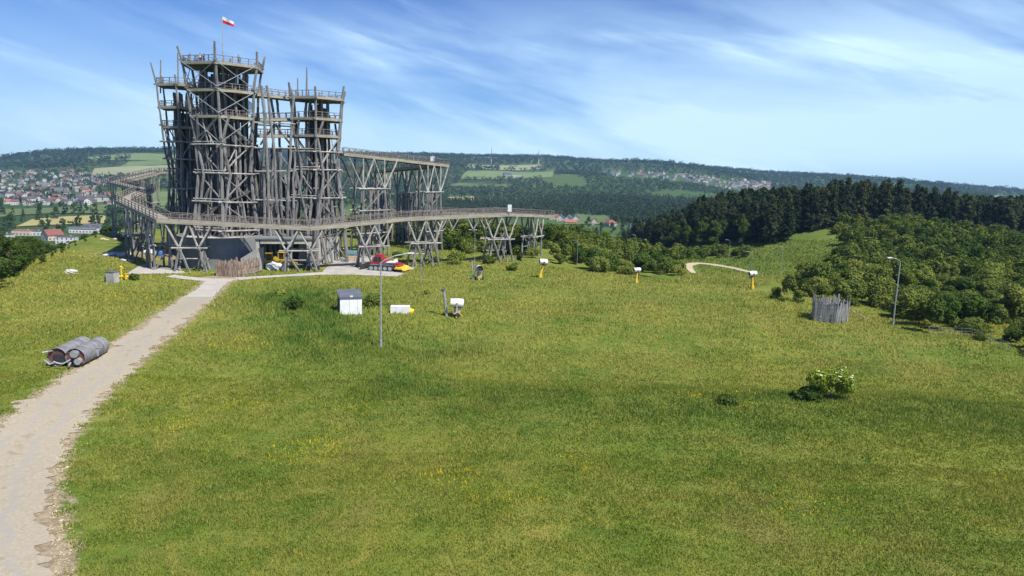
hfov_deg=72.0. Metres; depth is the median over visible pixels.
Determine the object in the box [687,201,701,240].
pine tree
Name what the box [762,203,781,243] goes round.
pine tree
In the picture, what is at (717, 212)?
pine tree
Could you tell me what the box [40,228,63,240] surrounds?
house
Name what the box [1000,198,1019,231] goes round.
pine tree
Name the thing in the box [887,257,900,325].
street lamp
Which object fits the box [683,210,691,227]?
pine tree
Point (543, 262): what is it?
snow cannon
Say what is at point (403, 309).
snow gun barrel
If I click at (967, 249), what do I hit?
thicket
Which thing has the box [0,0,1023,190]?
sky
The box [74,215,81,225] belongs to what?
broadleaf tree
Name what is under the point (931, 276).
shrub
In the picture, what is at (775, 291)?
shrub
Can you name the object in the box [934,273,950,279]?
shrub
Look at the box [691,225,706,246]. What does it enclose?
broadleaf tree
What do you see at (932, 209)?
pine tree
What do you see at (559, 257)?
shrub
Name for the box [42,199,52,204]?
house
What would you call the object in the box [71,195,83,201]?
house
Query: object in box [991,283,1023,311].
shrub
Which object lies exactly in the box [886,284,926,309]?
shrub
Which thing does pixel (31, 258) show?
broadleaf tree
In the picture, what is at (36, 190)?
town trees
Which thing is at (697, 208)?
pine tree
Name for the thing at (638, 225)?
pine tree
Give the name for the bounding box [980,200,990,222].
pine tree
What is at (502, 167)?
field
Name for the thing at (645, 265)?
shrub
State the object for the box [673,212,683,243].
pine tree
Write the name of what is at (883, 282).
shrub
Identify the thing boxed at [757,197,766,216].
pine tree
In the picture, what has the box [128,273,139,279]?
bush
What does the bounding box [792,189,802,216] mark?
pine tree
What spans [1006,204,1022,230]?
pine tree
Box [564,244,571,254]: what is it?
shrub
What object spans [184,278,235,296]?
slab road
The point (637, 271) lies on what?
snow cannon
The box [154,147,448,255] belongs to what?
elevated walkway
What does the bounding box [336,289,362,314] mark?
utility hut
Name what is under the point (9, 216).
broadleaf tree
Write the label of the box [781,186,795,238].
pine tree
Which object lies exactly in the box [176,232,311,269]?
concrete building
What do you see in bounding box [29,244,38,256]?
broadleaf tree
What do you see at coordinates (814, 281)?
shrub
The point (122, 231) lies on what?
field
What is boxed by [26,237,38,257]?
broadleaf tree
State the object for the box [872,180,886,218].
pine tree
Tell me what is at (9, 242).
broadleaf tree
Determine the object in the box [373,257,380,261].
window
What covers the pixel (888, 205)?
pine tree
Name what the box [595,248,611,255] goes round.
shrub
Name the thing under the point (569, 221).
barn
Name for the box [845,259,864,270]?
shrub
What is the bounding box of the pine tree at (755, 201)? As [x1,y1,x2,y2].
[747,200,758,237]
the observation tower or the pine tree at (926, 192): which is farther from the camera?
the pine tree at (926, 192)
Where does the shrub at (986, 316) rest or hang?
on the ground at (118, 244)
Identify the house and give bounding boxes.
[5,192,14,196]
[10,199,19,204]
[11,229,33,235]
[21,196,34,203]
[23,200,33,205]
[31,229,42,235]
[35,195,46,202]
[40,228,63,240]
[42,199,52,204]
[48,197,60,202]
[55,235,78,243]
[60,199,72,204]
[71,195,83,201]
[77,198,89,204]
[84,195,96,201]
[97,195,108,201]
[557,214,564,220]
[592,217,596,224]
[604,219,616,226]
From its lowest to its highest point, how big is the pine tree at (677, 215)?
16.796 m
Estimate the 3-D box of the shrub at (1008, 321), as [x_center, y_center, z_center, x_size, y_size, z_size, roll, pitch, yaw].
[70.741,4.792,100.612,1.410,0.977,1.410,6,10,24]
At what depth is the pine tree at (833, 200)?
255.19 m
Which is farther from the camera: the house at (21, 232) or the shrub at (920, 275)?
the house at (21, 232)
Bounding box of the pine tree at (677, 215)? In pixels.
[671,209,679,235]
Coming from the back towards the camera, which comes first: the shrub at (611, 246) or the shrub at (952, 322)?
the shrub at (611, 246)
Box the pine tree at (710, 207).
[703,201,714,241]
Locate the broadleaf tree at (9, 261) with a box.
[0,246,15,275]
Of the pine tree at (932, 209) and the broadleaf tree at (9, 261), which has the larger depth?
the pine tree at (932, 209)
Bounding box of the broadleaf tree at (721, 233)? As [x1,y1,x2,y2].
[707,222,723,244]
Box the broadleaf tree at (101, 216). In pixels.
[96,213,102,222]
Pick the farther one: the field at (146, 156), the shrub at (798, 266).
the field at (146, 156)
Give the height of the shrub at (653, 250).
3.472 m
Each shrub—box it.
[466,237,481,250]
[492,245,506,252]
[507,244,520,254]
[548,243,560,254]
[553,253,563,262]
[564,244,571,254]
[573,242,592,260]
[575,245,583,258]
[582,247,603,266]
[589,256,610,271]
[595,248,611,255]
[601,253,622,271]
[605,242,616,251]
[612,249,625,260]
[612,258,624,269]
[617,261,634,272]
[621,241,638,264]
[633,253,650,268]
[642,260,663,271]
[646,253,663,270]
[646,258,656,270]
[648,246,657,256]
[655,270,664,274]
[656,256,672,270]
[668,264,686,274]
[672,259,686,271]
[769,286,781,298]
[781,273,797,292]
[792,290,807,302]
[794,270,805,280]
[795,261,817,281]
[795,262,808,270]
[797,278,809,292]
[801,276,827,291]
[805,285,811,292]
[807,260,837,282]
[810,283,833,296]
[828,276,844,289]
[830,280,851,298]
[833,263,851,272]
[839,267,851,277]
[842,281,869,298]
[844,272,862,279]
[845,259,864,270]
[845,275,872,290]
[848,298,860,305]
[852,263,881,286]
[862,264,893,291]
[868,276,896,308]
[868,288,887,307]
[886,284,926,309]
[887,257,921,284]
[887,287,920,313]
[891,285,904,292]
[896,304,925,318]
[898,271,915,286]
[904,291,935,321]
[914,269,925,283]
[915,263,929,279]
[920,279,936,288]
[924,293,946,322]
[927,266,941,285]
[929,286,939,293]
[933,290,948,298]
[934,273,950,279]
[936,275,948,282]
[940,285,958,296]
[942,294,961,319]
[944,276,965,285]
[948,318,959,326]
[950,265,959,277]
[953,276,980,295]
[954,316,991,334]
[955,293,991,320]
[957,289,987,316]
[971,269,978,275]
[973,267,998,281]
[973,332,988,340]
[974,278,997,291]
[978,279,999,295]
[980,261,1005,279]
[980,270,1001,285]
[982,290,996,300]
[983,289,1002,297]
[984,274,994,280]
[984,305,1005,323]
[985,296,1023,317]
[987,305,995,318]
[989,303,1009,324]
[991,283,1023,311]
[997,277,1011,281]
[998,285,1003,293]
[1002,326,1022,340]
[1005,319,1012,324]
[1007,316,1023,330]
[1016,277,1023,286]
[1016,304,1023,321]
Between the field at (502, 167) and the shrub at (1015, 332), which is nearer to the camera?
the shrub at (1015, 332)
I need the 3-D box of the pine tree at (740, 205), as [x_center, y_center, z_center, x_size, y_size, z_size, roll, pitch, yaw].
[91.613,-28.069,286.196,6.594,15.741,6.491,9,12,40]
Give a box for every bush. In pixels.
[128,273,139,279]
[275,289,287,295]
[283,296,303,308]
[362,293,379,307]
[392,251,403,257]
[438,239,449,248]
[446,250,466,264]
[460,239,477,252]
[467,223,489,232]
[482,255,496,263]
[505,263,517,270]
[516,252,522,260]
[526,247,540,256]
[716,394,738,405]
[791,385,822,401]
[805,366,856,398]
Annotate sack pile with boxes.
[103,251,130,256]
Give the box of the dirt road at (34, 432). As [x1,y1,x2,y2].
[0,297,216,575]
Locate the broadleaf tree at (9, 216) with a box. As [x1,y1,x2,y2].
[5,213,13,224]
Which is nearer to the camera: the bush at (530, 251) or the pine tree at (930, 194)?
the bush at (530, 251)
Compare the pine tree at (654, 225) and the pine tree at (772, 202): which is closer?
the pine tree at (772, 202)
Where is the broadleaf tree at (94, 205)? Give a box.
[91,203,97,213]
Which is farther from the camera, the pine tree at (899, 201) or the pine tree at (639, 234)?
the pine tree at (639, 234)
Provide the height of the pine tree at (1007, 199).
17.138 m
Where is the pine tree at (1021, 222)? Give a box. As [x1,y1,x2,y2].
[1016,211,1023,233]
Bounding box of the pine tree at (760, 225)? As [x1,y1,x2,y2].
[751,211,766,242]
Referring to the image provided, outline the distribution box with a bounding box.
[105,271,118,282]
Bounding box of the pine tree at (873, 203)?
[865,182,880,220]
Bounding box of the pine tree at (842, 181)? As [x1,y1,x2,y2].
[838,180,845,195]
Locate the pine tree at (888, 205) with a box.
[878,182,895,220]
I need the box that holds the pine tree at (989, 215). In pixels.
[981,201,994,226]
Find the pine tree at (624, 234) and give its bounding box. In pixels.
[621,229,626,239]
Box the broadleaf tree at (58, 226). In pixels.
[55,224,63,231]
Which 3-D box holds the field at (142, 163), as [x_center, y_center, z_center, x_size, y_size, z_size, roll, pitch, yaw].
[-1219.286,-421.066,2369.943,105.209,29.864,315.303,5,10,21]
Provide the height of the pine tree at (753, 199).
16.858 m
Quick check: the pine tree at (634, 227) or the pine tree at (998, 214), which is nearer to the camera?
the pine tree at (998, 214)
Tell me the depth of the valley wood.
761.08 m
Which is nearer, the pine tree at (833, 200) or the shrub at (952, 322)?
the shrub at (952, 322)
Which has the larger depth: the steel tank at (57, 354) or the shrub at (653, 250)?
the shrub at (653, 250)
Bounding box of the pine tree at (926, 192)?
[920,186,928,215]
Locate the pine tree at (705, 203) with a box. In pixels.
[701,201,711,216]
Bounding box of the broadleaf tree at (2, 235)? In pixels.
[0,231,11,256]
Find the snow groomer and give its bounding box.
[360,253,410,270]
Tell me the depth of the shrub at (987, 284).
120.96 m
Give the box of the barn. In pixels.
[564,219,576,222]
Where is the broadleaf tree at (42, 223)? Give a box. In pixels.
[38,219,48,229]
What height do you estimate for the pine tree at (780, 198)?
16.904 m
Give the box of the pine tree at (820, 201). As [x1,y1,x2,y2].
[816,189,824,226]
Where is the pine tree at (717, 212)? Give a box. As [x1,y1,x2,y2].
[707,203,720,242]
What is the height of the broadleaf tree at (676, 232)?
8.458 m
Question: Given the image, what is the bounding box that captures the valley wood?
[584,227,622,236]
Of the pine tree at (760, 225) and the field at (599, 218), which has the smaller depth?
the pine tree at (760, 225)
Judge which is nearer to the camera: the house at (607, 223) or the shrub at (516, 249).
the shrub at (516, 249)
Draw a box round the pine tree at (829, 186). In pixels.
[823,182,833,224]
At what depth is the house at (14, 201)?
1085.60 m
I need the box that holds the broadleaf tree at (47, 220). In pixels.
[45,214,51,224]
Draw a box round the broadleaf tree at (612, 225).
[609,222,616,231]
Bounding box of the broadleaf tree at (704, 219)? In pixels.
[698,215,709,239]
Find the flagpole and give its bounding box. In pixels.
[222,16,233,61]
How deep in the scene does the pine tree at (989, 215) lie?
268.78 m
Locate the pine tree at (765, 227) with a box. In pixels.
[760,208,772,242]
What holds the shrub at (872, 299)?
on the ground at (118, 244)
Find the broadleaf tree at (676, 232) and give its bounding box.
[668,230,679,245]
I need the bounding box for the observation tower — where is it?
[150,41,348,264]
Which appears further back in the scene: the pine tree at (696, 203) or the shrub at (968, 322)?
the pine tree at (696, 203)
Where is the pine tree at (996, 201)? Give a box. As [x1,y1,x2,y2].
[991,196,1003,222]
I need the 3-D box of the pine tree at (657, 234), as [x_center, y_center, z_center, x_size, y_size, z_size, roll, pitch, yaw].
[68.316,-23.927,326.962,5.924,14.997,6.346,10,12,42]
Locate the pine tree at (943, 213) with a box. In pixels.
[938,193,952,220]
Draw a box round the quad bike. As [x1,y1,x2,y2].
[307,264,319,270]
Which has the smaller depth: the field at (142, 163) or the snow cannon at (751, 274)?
the snow cannon at (751, 274)
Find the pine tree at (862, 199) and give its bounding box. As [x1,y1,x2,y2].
[854,179,870,218]
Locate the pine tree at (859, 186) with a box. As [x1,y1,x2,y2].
[853,182,861,213]
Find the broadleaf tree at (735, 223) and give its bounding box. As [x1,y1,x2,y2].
[733,213,750,240]
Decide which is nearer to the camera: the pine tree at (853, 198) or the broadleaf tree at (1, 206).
the pine tree at (853, 198)
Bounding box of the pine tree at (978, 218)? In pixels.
[971,201,983,228]
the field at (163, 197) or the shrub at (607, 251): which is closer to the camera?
the shrub at (607, 251)
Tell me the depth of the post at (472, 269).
128.33 m
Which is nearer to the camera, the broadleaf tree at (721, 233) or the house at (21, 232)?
the broadleaf tree at (721, 233)
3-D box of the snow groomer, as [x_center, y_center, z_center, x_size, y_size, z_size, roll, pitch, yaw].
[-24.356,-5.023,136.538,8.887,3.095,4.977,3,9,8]
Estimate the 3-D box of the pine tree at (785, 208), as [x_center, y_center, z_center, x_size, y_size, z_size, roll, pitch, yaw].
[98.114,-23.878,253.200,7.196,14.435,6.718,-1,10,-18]
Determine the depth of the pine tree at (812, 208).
254.66 m
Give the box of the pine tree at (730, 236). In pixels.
[725,207,739,240]
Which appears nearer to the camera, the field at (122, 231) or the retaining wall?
the retaining wall
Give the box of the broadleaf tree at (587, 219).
[584,216,590,225]
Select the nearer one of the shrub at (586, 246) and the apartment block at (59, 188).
the shrub at (586, 246)
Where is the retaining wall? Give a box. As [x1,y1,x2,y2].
[299,233,339,263]
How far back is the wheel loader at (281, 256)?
137.11 m
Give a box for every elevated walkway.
[107,168,554,271]
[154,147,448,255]
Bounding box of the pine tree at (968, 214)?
[958,195,977,226]
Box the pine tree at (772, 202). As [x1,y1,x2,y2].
[762,197,777,238]
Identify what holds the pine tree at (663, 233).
on the ground at (118, 244)
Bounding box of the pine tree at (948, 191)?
[942,186,951,202]
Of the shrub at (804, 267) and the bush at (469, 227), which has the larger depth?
the bush at (469, 227)
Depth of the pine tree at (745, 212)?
268.97 m
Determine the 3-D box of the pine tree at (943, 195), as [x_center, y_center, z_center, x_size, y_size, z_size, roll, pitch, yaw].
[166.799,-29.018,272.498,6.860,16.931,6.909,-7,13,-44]
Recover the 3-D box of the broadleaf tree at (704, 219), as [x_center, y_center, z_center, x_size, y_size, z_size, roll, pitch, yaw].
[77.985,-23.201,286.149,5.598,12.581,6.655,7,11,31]
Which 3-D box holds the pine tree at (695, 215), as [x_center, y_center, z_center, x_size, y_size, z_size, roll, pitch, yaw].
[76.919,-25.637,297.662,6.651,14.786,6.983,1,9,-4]
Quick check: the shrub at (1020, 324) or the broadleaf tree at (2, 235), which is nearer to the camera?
the shrub at (1020, 324)
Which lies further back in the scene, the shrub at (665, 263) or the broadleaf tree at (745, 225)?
the broadleaf tree at (745, 225)
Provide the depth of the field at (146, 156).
2526.10 m
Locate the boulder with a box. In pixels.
[65,269,77,273]
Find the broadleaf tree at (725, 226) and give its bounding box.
[719,220,728,242]
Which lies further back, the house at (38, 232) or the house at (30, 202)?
the house at (30, 202)
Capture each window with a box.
[266,254,271,260]
[279,253,284,258]
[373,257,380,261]
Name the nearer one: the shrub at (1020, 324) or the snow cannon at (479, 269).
the shrub at (1020, 324)
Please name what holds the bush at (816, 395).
on the ground at (118, 244)
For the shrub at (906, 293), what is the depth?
103.02 m
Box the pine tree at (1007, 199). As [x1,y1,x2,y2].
[999,197,1009,224]
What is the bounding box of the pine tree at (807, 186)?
[798,182,810,219]
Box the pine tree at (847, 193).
[842,176,853,219]
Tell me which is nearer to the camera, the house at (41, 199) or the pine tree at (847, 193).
the pine tree at (847, 193)
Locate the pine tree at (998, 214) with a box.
[991,197,1004,226]
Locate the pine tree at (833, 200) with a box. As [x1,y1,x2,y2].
[823,186,840,227]
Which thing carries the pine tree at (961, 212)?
on the ground at (118, 244)
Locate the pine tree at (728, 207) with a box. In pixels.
[725,204,730,220]
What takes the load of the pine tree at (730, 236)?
on the ground at (118, 244)
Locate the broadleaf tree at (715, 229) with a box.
[706,220,720,244]
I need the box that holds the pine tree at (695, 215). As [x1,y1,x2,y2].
[689,210,699,242]
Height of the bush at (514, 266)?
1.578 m
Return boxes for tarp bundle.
[266,261,282,269]
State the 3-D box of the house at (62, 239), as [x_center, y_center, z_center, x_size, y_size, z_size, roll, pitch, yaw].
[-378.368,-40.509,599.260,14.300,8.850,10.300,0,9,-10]
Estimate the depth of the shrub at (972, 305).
98.08 m
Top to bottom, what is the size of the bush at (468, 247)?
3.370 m
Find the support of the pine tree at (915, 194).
on the ground at (118, 244)
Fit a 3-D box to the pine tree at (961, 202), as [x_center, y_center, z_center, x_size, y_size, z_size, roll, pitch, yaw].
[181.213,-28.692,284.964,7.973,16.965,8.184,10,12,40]
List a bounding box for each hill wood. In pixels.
[0,145,305,169]
[331,150,1023,195]
[331,162,1015,200]
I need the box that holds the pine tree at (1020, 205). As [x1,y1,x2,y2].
[1004,199,1023,226]
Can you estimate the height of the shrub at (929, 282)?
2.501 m
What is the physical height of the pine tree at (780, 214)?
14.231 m
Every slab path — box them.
[166,274,211,280]
[236,272,330,279]
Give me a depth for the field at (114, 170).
2146.16 m
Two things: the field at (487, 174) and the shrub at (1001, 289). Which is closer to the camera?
the shrub at (1001, 289)
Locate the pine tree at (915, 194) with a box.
[911,184,923,215]
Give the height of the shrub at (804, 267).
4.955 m
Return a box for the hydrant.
[119,266,128,279]
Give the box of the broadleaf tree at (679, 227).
[675,219,690,239]
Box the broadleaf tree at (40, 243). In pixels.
[37,241,42,254]
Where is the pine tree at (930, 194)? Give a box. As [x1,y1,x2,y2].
[923,193,933,218]
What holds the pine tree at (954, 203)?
on the ground at (118, 244)
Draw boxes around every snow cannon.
[450,298,463,317]
[474,265,483,279]
[538,259,547,277]
[634,268,640,282]
[748,271,756,288]
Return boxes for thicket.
[345,211,1023,281]
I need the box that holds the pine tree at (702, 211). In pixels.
[700,207,705,217]
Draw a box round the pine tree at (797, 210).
[792,194,802,232]
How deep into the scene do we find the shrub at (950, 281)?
129.33 m
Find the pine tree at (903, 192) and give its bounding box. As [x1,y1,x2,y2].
[897,191,906,212]
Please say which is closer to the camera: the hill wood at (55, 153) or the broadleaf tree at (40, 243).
the broadleaf tree at (40, 243)
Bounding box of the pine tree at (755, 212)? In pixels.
[746,203,759,241]
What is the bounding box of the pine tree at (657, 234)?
[653,220,661,244]
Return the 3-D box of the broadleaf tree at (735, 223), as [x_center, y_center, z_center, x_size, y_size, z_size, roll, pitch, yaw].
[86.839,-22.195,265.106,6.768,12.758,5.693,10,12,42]
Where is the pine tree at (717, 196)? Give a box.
[714,192,722,201]
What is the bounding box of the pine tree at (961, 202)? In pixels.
[958,196,964,218]
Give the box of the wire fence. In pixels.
[928,326,1010,351]
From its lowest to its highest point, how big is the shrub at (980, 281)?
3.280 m
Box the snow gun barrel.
[390,305,413,313]
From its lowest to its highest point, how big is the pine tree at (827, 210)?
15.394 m
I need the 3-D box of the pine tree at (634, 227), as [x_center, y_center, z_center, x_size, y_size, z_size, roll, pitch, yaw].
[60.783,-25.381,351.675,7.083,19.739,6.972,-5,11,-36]
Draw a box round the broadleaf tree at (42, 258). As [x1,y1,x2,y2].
[37,247,46,261]
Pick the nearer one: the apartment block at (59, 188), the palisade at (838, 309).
the palisade at (838, 309)
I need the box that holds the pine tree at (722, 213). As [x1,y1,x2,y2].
[718,205,727,241]
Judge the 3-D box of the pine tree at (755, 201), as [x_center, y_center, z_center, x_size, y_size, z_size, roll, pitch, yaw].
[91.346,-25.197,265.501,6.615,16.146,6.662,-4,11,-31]
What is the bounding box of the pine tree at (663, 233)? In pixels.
[658,219,668,247]
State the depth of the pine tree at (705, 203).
301.15 m
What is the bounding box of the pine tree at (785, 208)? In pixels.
[779,201,793,236]
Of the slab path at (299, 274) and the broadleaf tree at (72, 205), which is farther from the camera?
the broadleaf tree at (72, 205)
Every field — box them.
[0,204,107,216]
[18,215,105,225]
[81,153,175,162]
[92,165,174,176]
[113,191,177,208]
[120,160,174,166]
[120,224,139,236]
[336,209,358,231]
[451,183,511,187]
[461,171,554,178]
[465,164,542,169]
[561,214,609,223]
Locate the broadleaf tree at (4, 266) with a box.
[0,259,11,278]
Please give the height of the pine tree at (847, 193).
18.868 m
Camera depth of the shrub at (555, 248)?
156.41 m
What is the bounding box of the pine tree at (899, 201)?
[889,178,907,216]
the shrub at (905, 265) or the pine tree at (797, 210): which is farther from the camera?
the pine tree at (797, 210)
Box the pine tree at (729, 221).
[724,208,734,240]
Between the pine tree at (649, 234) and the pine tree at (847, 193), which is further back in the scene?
the pine tree at (649, 234)
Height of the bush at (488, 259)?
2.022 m
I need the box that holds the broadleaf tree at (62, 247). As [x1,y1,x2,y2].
[59,245,65,252]
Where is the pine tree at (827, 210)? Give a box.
[814,188,833,228]
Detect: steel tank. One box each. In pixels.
[42,336,89,365]
[53,337,108,366]
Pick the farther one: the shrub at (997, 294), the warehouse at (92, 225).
the warehouse at (92, 225)
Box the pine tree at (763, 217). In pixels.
[754,205,767,237]
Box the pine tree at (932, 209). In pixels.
[924,186,944,220]
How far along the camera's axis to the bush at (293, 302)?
91.90 m
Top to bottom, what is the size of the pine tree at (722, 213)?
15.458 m
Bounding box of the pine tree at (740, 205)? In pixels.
[737,200,743,218]
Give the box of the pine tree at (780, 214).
[768,203,783,242]
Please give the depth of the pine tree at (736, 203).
281.69 m
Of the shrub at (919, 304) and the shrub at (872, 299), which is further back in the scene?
the shrub at (872, 299)
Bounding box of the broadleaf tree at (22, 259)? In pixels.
[6,241,28,270]
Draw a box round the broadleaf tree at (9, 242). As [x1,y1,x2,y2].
[0,236,21,276]
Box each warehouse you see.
[4,232,14,237]
[68,226,99,233]
[83,224,102,228]
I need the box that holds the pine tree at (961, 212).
[959,197,966,218]
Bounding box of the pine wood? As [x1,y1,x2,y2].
[622,183,1023,239]
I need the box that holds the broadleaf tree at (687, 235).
[680,226,692,246]
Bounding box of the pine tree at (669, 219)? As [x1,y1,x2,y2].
[665,215,672,247]
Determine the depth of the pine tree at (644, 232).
338.03 m
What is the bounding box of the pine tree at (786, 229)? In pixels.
[780,204,796,240]
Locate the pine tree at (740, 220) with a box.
[734,204,750,241]
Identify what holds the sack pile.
on the ground at (118, 244)
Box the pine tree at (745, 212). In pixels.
[735,201,750,238]
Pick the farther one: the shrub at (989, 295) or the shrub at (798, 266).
the shrub at (798, 266)
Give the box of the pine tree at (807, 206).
[800,194,815,228]
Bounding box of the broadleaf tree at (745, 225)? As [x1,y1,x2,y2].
[737,218,753,243]
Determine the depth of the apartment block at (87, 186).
1487.42 m
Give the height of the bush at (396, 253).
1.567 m
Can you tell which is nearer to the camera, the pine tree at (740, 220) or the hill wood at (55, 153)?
the pine tree at (740, 220)
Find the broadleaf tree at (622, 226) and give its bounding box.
[620,222,624,231]
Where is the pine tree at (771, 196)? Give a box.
[766,194,777,205]
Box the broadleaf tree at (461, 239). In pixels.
[458,238,463,249]
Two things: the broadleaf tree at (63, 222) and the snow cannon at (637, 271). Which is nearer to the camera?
the snow cannon at (637, 271)
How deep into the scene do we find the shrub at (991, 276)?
127.60 m
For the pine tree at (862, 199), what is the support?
on the ground at (118, 244)
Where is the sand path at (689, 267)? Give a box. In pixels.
[686,263,748,272]
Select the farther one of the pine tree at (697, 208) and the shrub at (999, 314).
the pine tree at (697, 208)
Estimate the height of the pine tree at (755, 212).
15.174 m
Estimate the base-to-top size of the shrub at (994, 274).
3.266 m
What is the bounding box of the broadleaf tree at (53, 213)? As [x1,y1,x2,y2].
[50,206,59,217]
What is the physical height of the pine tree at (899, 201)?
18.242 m
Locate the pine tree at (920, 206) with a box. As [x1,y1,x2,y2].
[912,187,927,216]
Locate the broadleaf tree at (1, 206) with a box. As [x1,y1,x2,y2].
[0,201,4,210]
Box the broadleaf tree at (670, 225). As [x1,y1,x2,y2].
[664,222,677,247]
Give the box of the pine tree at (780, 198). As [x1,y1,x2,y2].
[776,192,785,206]
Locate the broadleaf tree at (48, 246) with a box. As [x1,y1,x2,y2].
[44,243,52,253]
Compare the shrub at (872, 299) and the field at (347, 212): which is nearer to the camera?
the shrub at (872, 299)
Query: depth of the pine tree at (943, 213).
267.86 m
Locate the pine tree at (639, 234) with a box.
[636,228,642,238]
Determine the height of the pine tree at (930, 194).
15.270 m
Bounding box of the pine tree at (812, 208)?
[800,186,823,231]
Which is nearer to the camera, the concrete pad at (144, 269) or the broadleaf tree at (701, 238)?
the concrete pad at (144, 269)
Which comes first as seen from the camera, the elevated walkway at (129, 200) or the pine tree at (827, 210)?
the elevated walkway at (129, 200)
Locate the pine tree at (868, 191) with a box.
[864,178,871,221]
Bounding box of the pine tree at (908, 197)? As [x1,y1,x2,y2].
[903,188,914,214]
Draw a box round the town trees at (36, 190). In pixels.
[0,167,430,232]
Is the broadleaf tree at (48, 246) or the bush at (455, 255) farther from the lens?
the broadleaf tree at (48, 246)
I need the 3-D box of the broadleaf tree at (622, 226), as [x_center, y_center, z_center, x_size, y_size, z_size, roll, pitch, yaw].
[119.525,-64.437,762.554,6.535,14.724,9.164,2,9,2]
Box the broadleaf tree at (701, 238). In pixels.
[693,221,707,247]
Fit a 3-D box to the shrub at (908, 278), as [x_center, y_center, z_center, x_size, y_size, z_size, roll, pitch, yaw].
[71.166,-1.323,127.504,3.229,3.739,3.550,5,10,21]
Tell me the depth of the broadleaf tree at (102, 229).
216.07 m
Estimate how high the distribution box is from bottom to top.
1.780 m
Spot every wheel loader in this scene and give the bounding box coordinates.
[264,253,283,266]
[273,252,297,265]
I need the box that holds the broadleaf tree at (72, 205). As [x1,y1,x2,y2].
[70,203,76,213]
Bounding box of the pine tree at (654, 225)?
[652,219,656,246]
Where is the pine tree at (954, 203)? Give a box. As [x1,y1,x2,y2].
[947,190,960,223]
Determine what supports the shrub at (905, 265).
on the ground at (118, 244)
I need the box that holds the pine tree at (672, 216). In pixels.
[671,212,674,230]
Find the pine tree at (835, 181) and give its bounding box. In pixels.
[830,178,840,209]
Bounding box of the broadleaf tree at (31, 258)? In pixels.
[16,240,34,263]
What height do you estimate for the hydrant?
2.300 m
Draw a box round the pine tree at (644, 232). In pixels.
[641,220,648,242]
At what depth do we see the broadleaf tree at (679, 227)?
298.10 m
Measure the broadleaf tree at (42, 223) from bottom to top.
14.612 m
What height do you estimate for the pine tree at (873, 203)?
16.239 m
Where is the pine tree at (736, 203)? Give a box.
[731,196,740,234]
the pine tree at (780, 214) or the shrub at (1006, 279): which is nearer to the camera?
the shrub at (1006, 279)
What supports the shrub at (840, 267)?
on the ground at (118, 244)
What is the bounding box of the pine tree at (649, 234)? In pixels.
[644,218,653,245]
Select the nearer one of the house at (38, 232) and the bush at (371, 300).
the bush at (371, 300)
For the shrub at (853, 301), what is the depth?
111.27 m
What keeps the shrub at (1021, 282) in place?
on the ground at (118, 244)
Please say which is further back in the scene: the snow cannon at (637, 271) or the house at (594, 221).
the house at (594, 221)
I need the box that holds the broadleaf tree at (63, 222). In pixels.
[59,218,65,228]
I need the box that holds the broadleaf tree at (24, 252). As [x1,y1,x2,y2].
[19,242,29,270]
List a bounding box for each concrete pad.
[127,264,184,273]
[323,257,413,275]
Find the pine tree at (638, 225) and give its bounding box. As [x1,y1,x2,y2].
[631,220,643,239]
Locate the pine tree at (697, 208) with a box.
[691,204,701,222]
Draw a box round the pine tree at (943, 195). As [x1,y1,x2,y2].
[938,191,946,218]
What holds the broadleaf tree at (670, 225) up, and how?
on the ground at (118, 244)
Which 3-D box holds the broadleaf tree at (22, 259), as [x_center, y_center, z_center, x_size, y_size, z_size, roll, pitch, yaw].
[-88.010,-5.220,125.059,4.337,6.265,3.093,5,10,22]
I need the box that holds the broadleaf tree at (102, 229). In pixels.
[98,226,108,233]
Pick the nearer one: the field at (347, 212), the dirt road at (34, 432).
the dirt road at (34, 432)
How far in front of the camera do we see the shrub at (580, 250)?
153.71 m
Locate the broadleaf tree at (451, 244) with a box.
[446,238,454,249]
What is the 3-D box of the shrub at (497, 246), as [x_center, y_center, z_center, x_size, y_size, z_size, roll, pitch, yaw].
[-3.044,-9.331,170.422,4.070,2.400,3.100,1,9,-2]
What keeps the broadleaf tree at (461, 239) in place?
on the ground at (118, 244)
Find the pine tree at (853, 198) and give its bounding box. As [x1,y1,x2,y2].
[847,186,857,224]
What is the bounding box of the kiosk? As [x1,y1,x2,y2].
[348,250,356,261]
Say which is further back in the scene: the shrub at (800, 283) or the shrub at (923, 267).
the shrub at (923, 267)
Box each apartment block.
[38,182,51,186]
[54,187,68,191]
[83,185,95,189]
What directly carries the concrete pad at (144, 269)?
on the ground at (118, 244)
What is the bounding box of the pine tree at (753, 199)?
[749,196,758,218]
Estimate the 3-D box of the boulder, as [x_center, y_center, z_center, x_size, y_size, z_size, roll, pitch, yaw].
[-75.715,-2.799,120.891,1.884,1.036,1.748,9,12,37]
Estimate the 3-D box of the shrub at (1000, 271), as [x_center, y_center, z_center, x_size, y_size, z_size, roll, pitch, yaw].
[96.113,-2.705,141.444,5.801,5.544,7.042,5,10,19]
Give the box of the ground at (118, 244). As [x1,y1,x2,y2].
[0,152,1023,575]
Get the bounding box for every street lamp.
[379,252,413,346]
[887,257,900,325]
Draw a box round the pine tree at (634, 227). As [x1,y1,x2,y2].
[630,218,637,238]
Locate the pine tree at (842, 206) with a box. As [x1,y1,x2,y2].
[834,185,849,222]
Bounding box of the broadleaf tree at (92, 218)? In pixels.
[88,213,96,223]
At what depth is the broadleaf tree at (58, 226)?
654.97 m
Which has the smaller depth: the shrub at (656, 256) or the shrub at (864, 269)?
the shrub at (864, 269)
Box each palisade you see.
[215,257,259,276]
[811,291,850,323]
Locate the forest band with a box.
[428,192,715,223]

